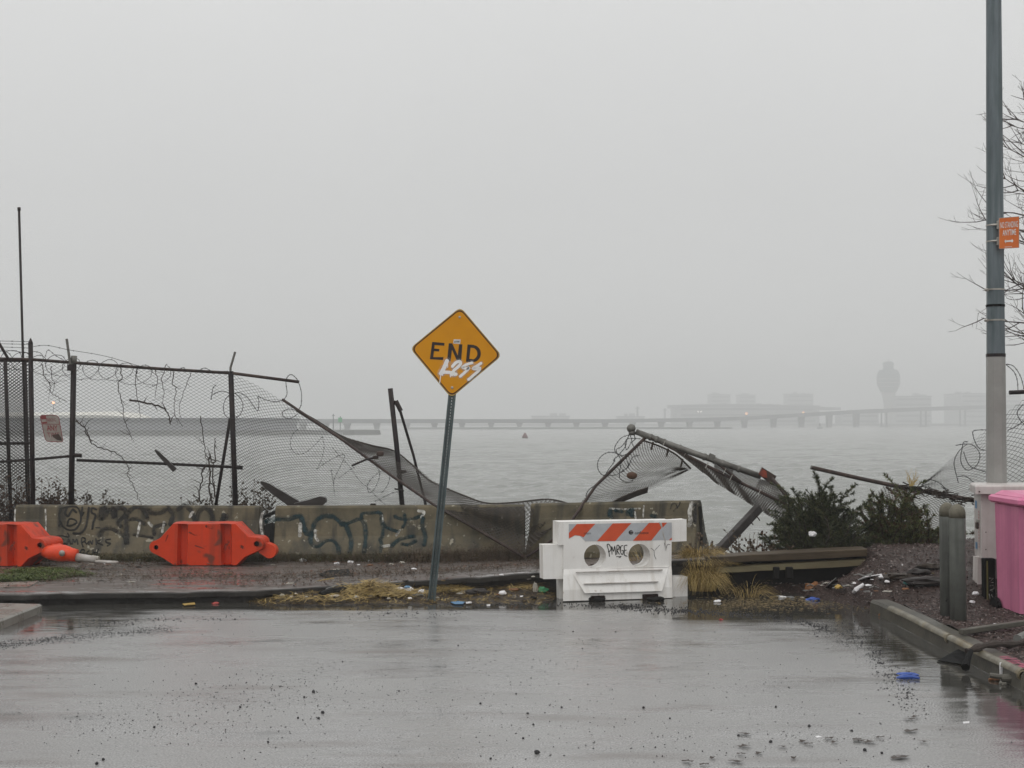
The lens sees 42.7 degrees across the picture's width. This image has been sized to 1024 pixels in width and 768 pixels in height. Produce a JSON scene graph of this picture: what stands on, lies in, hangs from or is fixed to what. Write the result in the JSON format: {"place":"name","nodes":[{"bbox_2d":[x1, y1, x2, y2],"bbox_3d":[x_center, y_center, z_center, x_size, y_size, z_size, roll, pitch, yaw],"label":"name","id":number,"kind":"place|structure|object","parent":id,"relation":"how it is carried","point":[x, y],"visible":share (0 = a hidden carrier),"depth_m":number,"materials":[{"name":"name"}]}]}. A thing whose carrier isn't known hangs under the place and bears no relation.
{"place":"outdoors","nodes":[
{"label":"outdoors","id":0,"kind":"place"},
{"bbox_2d":[0,603,41,629],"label":"sidewalk","id":1,"kind":"structure","parent":0,"point":[12,613],"depth_m":14.28,"materials":[{"name":"concrete"}]},
{"bbox_2d":[0,566,97,581],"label":"grass","id":2,"kind":"structure","parent":0,"point":[30,574],"depth_m":17.09,"materials":[{"name":"plant"}]},
{"bbox_2d":[74,489,117,504],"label":"dry weed","id":3,"kind":"object","parent":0,"point":[103,494],"visible":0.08,"depth_m":20.94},
{"bbox_2d":[0,430,380,435],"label":"shore","id":4,"kind":"structure","parent":0,"point":[323,432],"depth_m":418.49,"materials":[{"name":"grey"}]},
{"bbox_2d":[1,411,150,417],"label":"white hangar","id":5,"kind":"structure","parent":4,"relation":"on","point":[59,414],"depth_m":450.45,"materials":[{"name":"white"}]},
{"bbox_2d":[0,418,299,429],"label":"pier shed","id":6,"kind":"structure","parent":4,"relation":"on","point":[216,423],"depth_m":429.78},
{"bbox_2d":[0,547,704,594],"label":"pavement","id":7,"kind":"structure","parent":0,"point":[88,586],"depth_m":16.75,"materials":[{"name":"concrete"}]},
{"bbox_2d":[0,360,30,521],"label":"chain link fence","id":8,"kind":"object","parent":7,"relation":"on","point":[8,428],"visible":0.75,"depth_m":20.85,"materials":[{"name":"metal"}]},
{"bbox_2d":[17,207,27,500],"bbox_3d":[-8.063,-0.319,21.618,0.252,5.215,0.056,0,-2,0],"label":"flagpole","id":9,"kind":"object","parent":8,"relation":"attached to","point":[20,274],"visible":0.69,"depth_m":21.63,"materials":[{"name":"metal"}]},
{"bbox_2d":[0,581,38,587],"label":"paving flag","id":10,"kind":"object","parent":7,"relation":"on","point":[19,584],"visible":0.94,"depth_m":16.11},
{"bbox_2d":[0,471,39,521],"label":"dry weed","id":11,"kind":"object","parent":7,"relation":"on","point":[8,507],"visible":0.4,"depth_m":20.88,"materials":[{"name":"brown plant"}]},
{"bbox_2d":[0,522,62,566],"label":"plastic barricade","id":12,"kind":"object","parent":7,"relation":"on","point":[23,544],"visible":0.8,"depth_m":18.20,"materials":[{"name":"plastic"}]},
{"bbox_2d":[24,476,67,504],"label":"dry weed","id":13,"kind":"object","parent":7,"relation":"on","point":[45,500],"visible":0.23,"depth_m":20.93,"materials":[{"name":"plant"}]},
{"bbox_2d":[40,487,78,504],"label":"dry weed","id":14,"kind":"object","parent":7,"relation":"on","point":[57,497],"visible":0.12,"depth_m":20.82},
{"bbox_2d":[50,564,82,569],"bbox_3d":[-6.197,2.538,18.104,0.404,0.030,0.754,0,-2,-9],"label":"paving flag","id":15,"kind":"object","parent":7,"relation":"on","point":[74,566],"visible":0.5,"depth_m":18.24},
{"bbox_2d":[40,545,117,563],"bbox_3d":[-5.977,2.327,17.927,1.203,0.244,0.334,-1,-2,17],"label":"delineator post","id":16,"kind":"object","parent":7,"relation":"on","point":[62,553],"visible":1,"depth_m":17.87,"materials":[{"name":"plastic"}]},
{"bbox_2d":[14,503,263,559],"bbox_3d":[-5.533,2.156,19.417,3.711,0.818,0.611,0,-2,4],"label":"concrete barrier","id":17,"kind":"object","parent":7,"relation":"on","point":[112,529],"visible":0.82,"depth_m":19.29,"materials":[{"name":"grey"}]},
{"bbox_2d":[149,521,278,564],"bbox_3d":[-4.204,2.247,18.521,1.778,0.603,0.464,0,-2,0],"label":"plastic barricade","id":18,"kind":"object","parent":7,"relation":"on","point":[213,542],"visible":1,"depth_m":18.30,"materials":[{"name":"plastic"}]},
{"bbox_2d":[0,338,429,524],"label":"chain link fence","id":19,"kind":"object","parent":7,"relation":"on","point":[72,362],"visible":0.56,"depth_m":20.45,"materials":[{"name":"metal"}]},
{"bbox_2d":[40,415,62,441],"bbox_3d":[-7.172,0.693,20.419,0.369,0.434,0.008,0,-2,0],"label":"parking sign","id":20,"kind":"object","parent":19,"relation":"attached to","point":[51,428],"visible":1,"depth_m":20.42,"materials":[{"name":"white metal"}]},
{"bbox_2d":[84,431,141,504],"bbox_3d":[-6.214,1.305,20.391,0.915,1.166,0.105,0,-2,0],"label":"dead vine","id":21,"kind":"object","parent":19,"relation":"attached to","point":[120,456],"visible":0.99,"depth_m":20.41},
{"bbox_2d":[116,366,133,440],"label":"dead vine","id":22,"kind":"object","parent":19,"relation":"attached to","point":[122,404],"visible":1,"depth_m":20.44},
{"bbox_2d":[0,341,301,418],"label":"barbed wire","id":23,"kind":"object","parent":19,"relation":"attached to","point":[128,376],"visible":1,"depth_m":20.39,"materials":[{"name":"metal"}]},
{"bbox_2d":[129,398,174,424],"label":"dead vine","id":24,"kind":"object","parent":19,"relation":"attached to","point":[144,402],"visible":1,"depth_m":20.43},
{"bbox_2d":[154,449,176,471],"bbox_3d":[-5.384,1.194,20.374,0.348,0.352,0.030,0,-2,0],"label":"broken board","id":25,"kind":"object","parent":19,"relation":"attached to","point":[168,463],"visible":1,"depth_m":20.36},
{"bbox_2d":[191,465,217,503],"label":"dead vine","id":26,"kind":"object","parent":19,"relation":"attached to","point":[203,469],"visible":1,"depth_m":20.40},
{"bbox_2d":[206,438,219,503],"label":"dead vine","id":27,"kind":"object","parent":19,"relation":"attached to","point":[209,460],"visible":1,"depth_m":20.41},
{"bbox_2d":[260,481,299,504],"bbox_3d":[-3.493,1.726,19.958,0.680,0.501,0.060,0,-2,0],"label":"broken board","id":28,"kind":"object","parent":19,"relation":"attached to","point":[284,497],"visible":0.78,"depth_m":19.93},
{"bbox_2d":[290,428,397,501],"bbox_3d":[-2.535,1.251,19.822,1.663,1.179,0.030,0,-2,0],"label":"barbed wire","id":29,"kind":"object","parent":19,"relation":"hanging from","point":[340,467],"visible":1,"depth_m":19.82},
{"bbox_2d":[388,388,426,504],"bbox_3d":[-1.549,1.087,20.268,0.758,2.039,0.262,1,-2,-38],"label":"fence post","id":30,"kind":"object","parent":19,"relation":"attached to","point":[393,403],"visible":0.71,"depth_m":20.11,"materials":[{"name":"metal"}]},
{"bbox_2d":[228,480,275,525],"bbox_3d":[-4.165,2.081,20.977,0.733,1.116,0.445,0,-2,0],"label":"dry weed","id":31,"kind":"object","parent":7,"relation":"on","point":[254,503],"visible":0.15,"depth_m":20.92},
{"bbox_2d":[263,510,274,542],"bbox_3d":[-3.729,2.366,20.151,0.449,0.876,0.644,1,-2,-23],"label":"graffiti","id":32,"kind":"object","parent":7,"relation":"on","point":[269,529],"visible":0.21,"depth_m":20.14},
{"bbox_2d":[21,558,539,586],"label":"sprouts","id":33,"kind":"object","parent":7,"relation":"on","point":[260,574],"visible":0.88,"depth_m":16.95,"materials":[{"name":"plant"}]},
{"bbox_2d":[43,549,538,562],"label":"weeds","id":34,"kind":"object","parent":7,"relation":"on","point":[143,558],"visible":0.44,"depth_m":18.85,"materials":[{"name":"plant"}]},
{"bbox_2d":[0,558,593,587],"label":"fallen leaves","id":35,"kind":"object","parent":7,"relation":"on","point":[515,565],"visible":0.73,"depth_m":17.57,"materials":[{"name":"brown plant"}]},
{"bbox_2d":[319,569,351,577],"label":"asphalt slab","id":36,"kind":"structure","parent":7,"relation":"on","point":[330,572],"depth_m":17.07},
{"bbox_2d":[0,559,710,604],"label":"pavement edge","id":37,"kind":"object","parent":7,"relation":"on","point":[215,596],"visible":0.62,"depth_m":15.64,"materials":[{"name":"concrete"}]},
{"bbox_2d":[259,504,524,559],"bbox_3d":[-1.750,2.167,19.303,3.895,0.786,0.605,0,-2,0],"label":"concrete barrier","id":38,"kind":"object","parent":7,"relation":"on","point":[331,528],"visible":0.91,"depth_m":19.15,"materials":[{"name":"grey concrete"}]},
{"bbox_2d":[294,496,326,504],"bbox_3d":[-3.007,1.795,19.556,0.489,0.242,0.120,0,-2,0],"label":"broken board","id":39,"kind":"object","parent":38,"relation":"on","point":[320,500],"visible":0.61,"depth_m":19.50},
{"bbox_2d":[262,542,537,563],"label":"dry weeds","id":40,"kind":"object","parent":7,"relation":"on","point":[463,555],"visible":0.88,"depth_m":18.77,"materials":[{"name":"plant"}]},
{"bbox_2d":[282,399,523,557],"bbox_3d":[-1.655,1.343,19.485,4.130,2.286,0.240,-1,-2,25],"label":"fallen rail","id":41,"kind":"object","parent":7,"relation":"on","point":[379,453],"visible":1,"depth_m":19.66,"materials":[{"name":"grey metal"}]},
{"bbox_2d":[296,411,567,552],"bbox_3d":[-1.274,1.402,19.680,4.405,2.088,0.927,-1,-2,19],"label":"torn mesh","id":42,"kind":"object","parent":41,"relation":"hanging from","point":[358,445],"visible":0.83,"depth_m":19.40,"materials":[{"name":"grey metal"}]},
{"bbox_2d":[526,500,709,557],"bbox_3d":[1.452,2.055,18.587,2.650,0.890,0.604,-1,-2,30],"label":"concrete barrier","id":43,"kind":"object","parent":7,"relation":"on","point":[689,511],"visible":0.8,"depth_m":18.39,"materials":[{"name":"grey concrete"}]},
{"bbox_2d":[526,424,789,557],"bbox_3d":[2.083,1.513,18.737,3.733,1.880,0.938,0,-2,4],"label":"fallen fence","id":44,"kind":"object","parent":43,"relation":"on","point":[721,477],"visible":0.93,"depth_m":18.77,"materials":[{"name":"grey metal"}]},
{"bbox_2d":[585,434,639,495],"bbox_3d":[1.462,1.180,18.954,0.806,0.908,0.030,0,-2,0],"label":"barbed wire","id":45,"kind":"object","parent":44,"relation":"hanging from","point":[625,443],"visible":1,"depth_m":18.95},
{"bbox_2d":[674,542,742,566],"bbox_3d":[2.411,2.113,16.418,1.048,0.266,0.941,0,-2,0],"label":"dead grass clump","id":46,"kind":"object","parent":7,"relation":"on","point":[688,553],"visible":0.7,"depth_m":16.48,"materials":[{"name":"plant"}]},
{"bbox_2d":[249,586,554,605],"bbox_3d":[-0.550,2.554,15.833,6.100,0.149,1.040,0,-2,0],"label":"silt","id":47,"kind":"object","parent":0,"point":[519,592],"visible":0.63,"depth_m":15.66,"materials":[{"name":"soil"}]},
{"bbox_2d":[269,590,374,602],"bbox_3d":[-2.279,2.516,15.692,1.339,0.116,0.742,0,-2,0],"label":"dead grass clump","id":48,"kind":"object","parent":47,"relation":"on","point":[332,593],"visible":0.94,"depth_m":15.56,"materials":[{"name":"plant"}]},
{"bbox_2d":[318,587,348,596],"bbox_3d":[-2.162,2.498,15.763,0.419,0.099,0.148,2,-2,-42],"label":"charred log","id":49,"kind":"object","parent":47,"relation":"on","point":[330,590],"visible":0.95,"depth_m":15.75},
{"bbox_2d":[335,578,412,597],"bbox_3d":[-1.722,2.449,15.925,1.160,0.211,0.650,0,-2,0],"label":"dead grass clump","id":50,"kind":"object","parent":47,"relation":"on","point":[371,587],"visible":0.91,"depth_m":15.82,"materials":[{"name":"plant"}]},
{"bbox_2d":[365,583,436,597],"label":"dead grass clump","id":51,"kind":"object","parent":47,"relation":"on","point":[403,592],"visible":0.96,"depth_m":15.75,"materials":[{"name":"plant"}]},
{"bbox_2d":[249,584,556,605],"bbox_3d":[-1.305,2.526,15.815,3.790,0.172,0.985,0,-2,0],"label":"straw litter","id":52,"kind":"object","parent":47,"relation":"on","point":[411,599],"visible":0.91,"depth_m":15.65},
{"bbox_2d":[421,583,474,592],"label":"dead grass clump","id":53,"kind":"object","parent":47,"relation":"on","point":[454,588],"visible":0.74,"depth_m":16.06,"materials":[{"name":"plant"}]},
{"bbox_2d":[412,309,499,600],"bbox_3d":[-0.671,0.883,15.778,1.048,3.556,0.303,0,-2,0],"label":"warning sign","id":54,"kind":"object","parent":47,"relation":"on","point":[455,352],"visible":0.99,"depth_m":15.67,"materials":[{"name":"metal"}]},
{"bbox_2d":[465,588,489,593],"bbox_3d":[-0.425,2.513,15.917,0.311,0.074,0.154,0,-2,-10],"label":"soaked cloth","id":55,"kind":"object","parent":47,"relation":"on","point":[477,591],"visible":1,"depth_m":15.87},
{"bbox_2d":[466,582,549,592],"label":"dead grass clump","id":56,"kind":"object","parent":47,"relation":"on","point":[528,585],"visible":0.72,"depth_m":16.13,"materials":[{"name":"plant"}]},
{"bbox_2d":[539,518,687,600],"bbox_3d":[1.253,2.164,16.005,1.856,1.003,0.448,0,-2,-14],"label":"plastic barricade","id":57,"kind":"object","parent":47,"relation":"on","point":[569,569],"visible":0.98,"depth_m":15.88,"materials":[{"name":"white"}]},
{"bbox_2d":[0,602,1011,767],"bbox_3d":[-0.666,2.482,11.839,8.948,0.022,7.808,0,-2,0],"label":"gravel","id":58,"kind":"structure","parent":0,"point":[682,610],"depth_m":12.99,"materials":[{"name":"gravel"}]},
{"bbox_2d":[0,593,1023,767],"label":"road","id":59,"kind":"structure","parent":0,"point":[955,697],"depth_m":10.53,"materials":[{"name":"asphalt"}]},
{"bbox_2d":[647,596,664,601],"bbox_3d":[1.728,2.582,15.730,0.225,0.064,0.115,0,-2,0],"label":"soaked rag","id":60,"kind":"object","parent":59,"relation":"on","point":[656,598],"visible":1,"depth_m":15.70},
{"bbox_2d":[673,546,735,594],"bbox_3d":[2.380,2.280,16.166,0.839,0.596,0.719,0,-2,0],"label":"dead grass clump","id":61,"kind":"object","parent":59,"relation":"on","point":[703,583],"visible":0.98,"depth_m":16.14,"materials":[{"name":"plant"}]},
{"bbox_2d":[622,596,865,613],"bbox_3d":[3.318,2.587,15.347,4.049,0.004,1.631,0,-2,0],"label":"floating debris","id":62,"kind":"object","parent":59,"relation":"on","point":[787,598],"visible":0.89,"depth_m":15.47,"materials":[{"name":"plant"}]},
{"bbox_2d":[726,579,783,599],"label":"dead grass clump","id":63,"kind":"object","parent":59,"relation":"on","point":[753,595],"visible":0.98,"depth_m":16.07,"materials":[{"name":"plant"}]},
{"bbox_2d":[896,675,919,678],"bbox_3d":[3.308,2.448,10.951,0.193,0.035,0.063,0,-2,0],"label":"plastic scrap","id":64,"kind":"object","parent":59,"relation":"on","point":[907,677],"visible":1,"depth_m":10.95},
{"bbox_2d":[989,673,1011,682],"bbox_3d":[4.133,2.391,10.717,0.436,0.115,0.133,-1,-2,24],"label":"concrete chunk","id":65,"kind":"object","parent":59,"relation":"on","point":[1006,677],"visible":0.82,"depth_m":10.73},
{"bbox_2d":[0,426,1023,552],"bbox_3d":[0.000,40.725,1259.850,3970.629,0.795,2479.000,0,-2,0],"label":"water","id":66,"kind":"structure","parent":0,"point":[498,465],"depth_m":130.44,"materials":[{"name":"grey liquid"}]},
{"bbox_2d":[297,404,1023,428],"bbox_3d":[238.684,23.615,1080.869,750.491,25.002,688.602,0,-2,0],"label":"bridge","id":67,"kind":"structure","parent":66,"relation":"on","point":[828,415],"depth_m":936.41,"materials":[{"name":"concrete"}]},
{"bbox_2d":[0,0,1023,422],"label":"sky","id":68,"kind":"structure","parent":0,"point":[649,205],"materials":[{"name":"grey"}]},
{"bbox_2d":[408,427,732,428],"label":"shore","id":69,"kind":"structure","parent":0,"point":[572,428],"depth_m":805.12,"materials":[{"name":"grey"}]},
{"bbox_2d":[297,423,1023,425],"bbox_3d":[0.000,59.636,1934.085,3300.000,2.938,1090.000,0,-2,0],"label":"shore","id":70,"kind":"structure","parent":0,"point":[531,424],"depth_m":1397.96,"materials":[{"name":"grey"}]},
{"bbox_2d":[531,413,569,423],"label":"warehouse","id":71,"kind":"structure","parent":70,"relation":"on","point":[555,416],"depth_m":1449.50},
{"bbox_2d":[616,413,644,423],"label":"warehouse","id":72,"kind":"structure","parent":70,"relation":"on","point":[630,416],"depth_m":1449.50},
{"bbox_2d":[707,392,730,403],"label":"apartment building","id":73,"kind":"structure","parent":70,"relation":"on","point":[715,398],"depth_m":1850.02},
{"bbox_2d":[736,393,755,403],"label":"apartment building","id":74,"kind":"structure","parent":70,"relation":"on","point":[744,398],"depth_m":1850.14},
{"bbox_2d":[667,403,840,423],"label":"terminal building","id":75,"kind":"structure","parent":70,"relation":"on","point":[714,410],"depth_m":1479.53,"materials":[{"name":"grey"}]},
{"bbox_2d":[783,392,812,405],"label":"apartment building","id":76,"kind":"structure","parent":70,"relation":"on","point":[796,398],"depth_m":1800.18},
{"bbox_2d":[835,413,878,423],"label":"annex building","id":77,"kind":"structure","parent":70,"relation":"on","point":[869,418],"depth_m":1469.46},
{"bbox_2d":[876,357,900,423],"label":"control tower","id":78,"kind":"structure","parent":70,"relation":"on","point":[888,380],"depth_m":1444.21,"materials":[{"name":"grey concrete"}]},
{"bbox_2d":[893,393,931,423],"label":"office building","id":79,"kind":"structure","parent":70,"relation":"on","point":[916,400],"depth_m":1519.68,"materials":[{"name":"grey"}]},
{"bbox_2d":[943,391,1020,423],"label":"hangar","id":80,"kind":"structure","parent":70,"relation":"on","point":[975,416],"depth_m":1559.98,"materials":[{"name":"grey"}]},
{"bbox_2d":[752,538,1023,660],"bbox_3d":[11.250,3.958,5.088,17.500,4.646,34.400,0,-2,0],"label":"mulch bed","id":81,"kind":"object","parent":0,"point":[858,598],"visible":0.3,"depth_m":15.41,"materials":[{"name":"wood"}]},
{"bbox_2d":[714,505,761,553],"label":"timber beam","id":82,"kind":"structure","parent":81,"relation":"on","point":[751,515],"depth_m":17.83,"materials":[{"name":"grey wood"}]},
{"bbox_2d":[723,529,754,552],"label":"dry weed","id":83,"kind":"object","parent":81,"relation":"on","point":[750,543],"visible":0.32,"depth_m":17.29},
{"bbox_2d":[750,530,779,551],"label":"dry weed","id":84,"kind":"object","parent":81,"relation":"on","point":[758,546],"visible":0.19,"depth_m":17.29,"materials":[{"name":"plant"}]},
{"bbox_2d":[757,469,879,550],"bbox_3d":[4.062,1.743,17.339,1.673,1.290,0.918,0,-2,0],"label":"evergreen shrub","id":85,"kind":"object","parent":81,"relation":"on","point":[820,515],"visible":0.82,"depth_m":17.15,"materials":[{"name":"green plant"}]},
{"bbox_2d":[750,538,1023,657],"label":"pebbles","id":86,"kind":"object","parent":81,"relation":"on","point":[925,587],"visible":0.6,"depth_m":14.91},
{"bbox_2d":[810,465,973,529],"bbox_3d":[5.317,1.737,18.279,2.288,1.172,0.656,0,-2,16],"label":"fallen fence","id":87,"kind":"object","parent":81,"relation":"on","point":[864,479],"visible":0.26,"depth_m":18.50,"materials":[{"name":"grey metal"}]},
{"bbox_2d":[905,470,919,485],"bbox_3d":[5.584,1.299,18.271,0.206,0.255,0.006,0,-2,0],"label":"seed plume","id":88,"kind":"object","parent":87,"relation":"attached to","point":[911,481],"visible":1,"depth_m":18.27,"materials":[{"name":"plant"}]},
{"bbox_2d":[893,482,973,506],"bbox_3d":[6.042,1.573,18.318,1.369,0.409,0.308,-1,-2,20],"label":"vine tangle","id":89,"kind":"object","parent":87,"relation":"attached to","point":[933,492],"visible":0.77,"depth_m":18.32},
{"bbox_2d":[883,573,916,579],"bbox_3d":[4.542,2.244,15.309,0.411,0.077,0.172,0,-2,0],"label":"stone","id":90,"kind":"object","parent":81,"relation":"on","point":[887,576],"visible":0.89,"depth_m":15.24,"materials":[{"name":"stone"}]},
{"bbox_2d":[835,472,973,547],"bbox_3d":[5.195,1.809,17.460,1.991,1.304,0.813,0,-2,0],"label":"weedy shrub","id":91,"kind":"object","parent":81,"relation":"on","point":[909,527],"visible":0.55,"depth_m":17.33,"materials":[{"name":"green plant"}]},
{"bbox_2d":[906,568,931,573],"bbox_3d":[4.762,2.191,15.363,0.300,0.063,0.163,0,-2,0],"label":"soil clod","id":92,"kind":"object","parent":81,"relation":"on","point":[918,571],"visible":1,"depth_m":15.32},
{"bbox_2d":[900,576,939,585],"bbox_3d":[4.701,2.246,14.984,0.515,0.109,0.235,0,-2,0],"label":"stone","id":93,"kind":"object","parent":81,"relation":"on","point":[923,581],"visible":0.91,"depth_m":14.90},
{"bbox_2d":[915,563,939,568],"bbox_3d":[4.970,2.156,15.539,0.408,0.071,0.175,0,-2,0],"label":"stone","id":94,"kind":"object","parent":81,"relation":"on","point":[932,565],"visible":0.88,"depth_m":15.49,"materials":[{"name":"stone"}]},
{"bbox_2d":[939,502,951,626],"bbox_3d":[4.522,1.887,13.611,0.155,1.314,0.155,0,-2,0],"label":"bollard","id":95,"kind":"object","parent":81,"relation":"on","point":[945,507],"visible":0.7,"depth_m":13.56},
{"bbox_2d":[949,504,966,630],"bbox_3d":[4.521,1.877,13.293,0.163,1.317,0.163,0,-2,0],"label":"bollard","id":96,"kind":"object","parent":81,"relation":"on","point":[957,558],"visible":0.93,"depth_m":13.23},
{"bbox_2d":[921,390,1023,496],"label":"chain link fence","id":97,"kind":"object","parent":81,"relation":"on","point":[1012,392],"visible":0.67,"depth_m":18.57,"materials":[{"name":"metal"}]},
{"bbox_2d":[927,364,1023,489],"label":"barbed wire","id":98,"kind":"object","parent":97,"relation":"hanging from","point":[961,449],"visible":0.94,"depth_m":18.43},
{"bbox_2d":[938,76,1023,345],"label":"bare tree","id":99,"kind":"object","parent":81,"relation":"on","point":[1013,280],"visible":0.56,"depth_m":17.56,"materials":[{"name":"brown plant"}]},
{"bbox_2d":[981,558,994,599],"bbox_3d":[5.290,2.210,14.546,0.119,0.550,0.112,0,-2,0],"label":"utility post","id":100,"kind":"object","parent":81,"relation":"on","point":[988,576],"visible":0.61,"depth_m":14.51,"materials":[{"name":"black paint"}]},
{"bbox_2d":[959,620,1023,634],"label":"edging board","id":101,"kind":"object","parent":81,"relation":"on","point":[989,627],"visible":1,"depth_m":12.41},
{"bbox_2d":[984,0,1006,578],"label":"street lamp pole","id":102,"kind":"object","parent":81,"relation":"on","point":[996,448],"visible":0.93,"depth_m":15.33,"materials":[{"name":"metal"}]},
{"bbox_2d":[999,216,1018,248],"bbox_3d":[5.780,-1.760,15.238,0.253,0.384,0.007,0,-2,-6],"label":"no standing sign","id":103,"kind":"object","parent":102,"relation":"attached to","point":[1008,232],"visible":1,"depth_m":15.24,"materials":[{"name":"metal"}]},
{"bbox_2d":[970,482,1023,583],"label":"wheelie bin","id":104,"kind":"object","parent":81,"relation":"on","point":[984,528],"visible":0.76,"depth_m":14.86,"materials":[{"name":"white plastic"}]},
{"bbox_2d":[988,490,1023,613],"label":"wheelie bin","id":105,"kind":"object","parent":81,"relation":"on","point":[1009,514],"visible":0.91,"depth_m":13.90,"materials":[{"name":"plastic"}]},
{"bbox_2d":[1013,631,1023,640],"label":"scrap","id":106,"kind":"object","parent":81,"relation":"on","point":[1019,636],"visible":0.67,"depth_m":11.79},
{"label":"ground","id":107,"kind":"structure","parent":0,"visible":0},
{"bbox_2d":[686,532,719,553],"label":"dry weed","id":108,"kind":"object","parent":107,"relation":"on","point":[702,535],"visible":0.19,"depth_m":17.16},
{"bbox_2d":[704,546,867,592],"bbox_3d":[3.473,2.396,16.444,2.182,0.661,0.402,0,-2,-6],"label":"timber bulkhead","id":109,"kind":"object","parent":107,"relation":"on","point":[767,569],"visible":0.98,"depth_m":16.49,"materials":[{"name":"wood"}]},
{"bbox_2d":[870,599,1023,690],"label":"kerb","id":110,"kind":"structure","parent":107,"relation":"on","point":[943,637],"depth_m":12.40,"materials":[{"name":"concrete"}]},
{"bbox_2d":[938,649,972,670],"bbox_3d":[3.923,2.398,11.643,0.264,0.179,0.894,0,-2,10],"label":"rubber flap","id":111,"kind":"object","parent":110,"relation":"hanging from","point":[958,656],"visible":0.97,"depth_m":11.69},
{"bbox_2d":[965,638,1023,652],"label":"branch","id":112,"kind":"object","parent":110,"relation":"on","point":[993,644],"visible":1,"depth_m":11.46,"materials":[{"name":"brown plant"}]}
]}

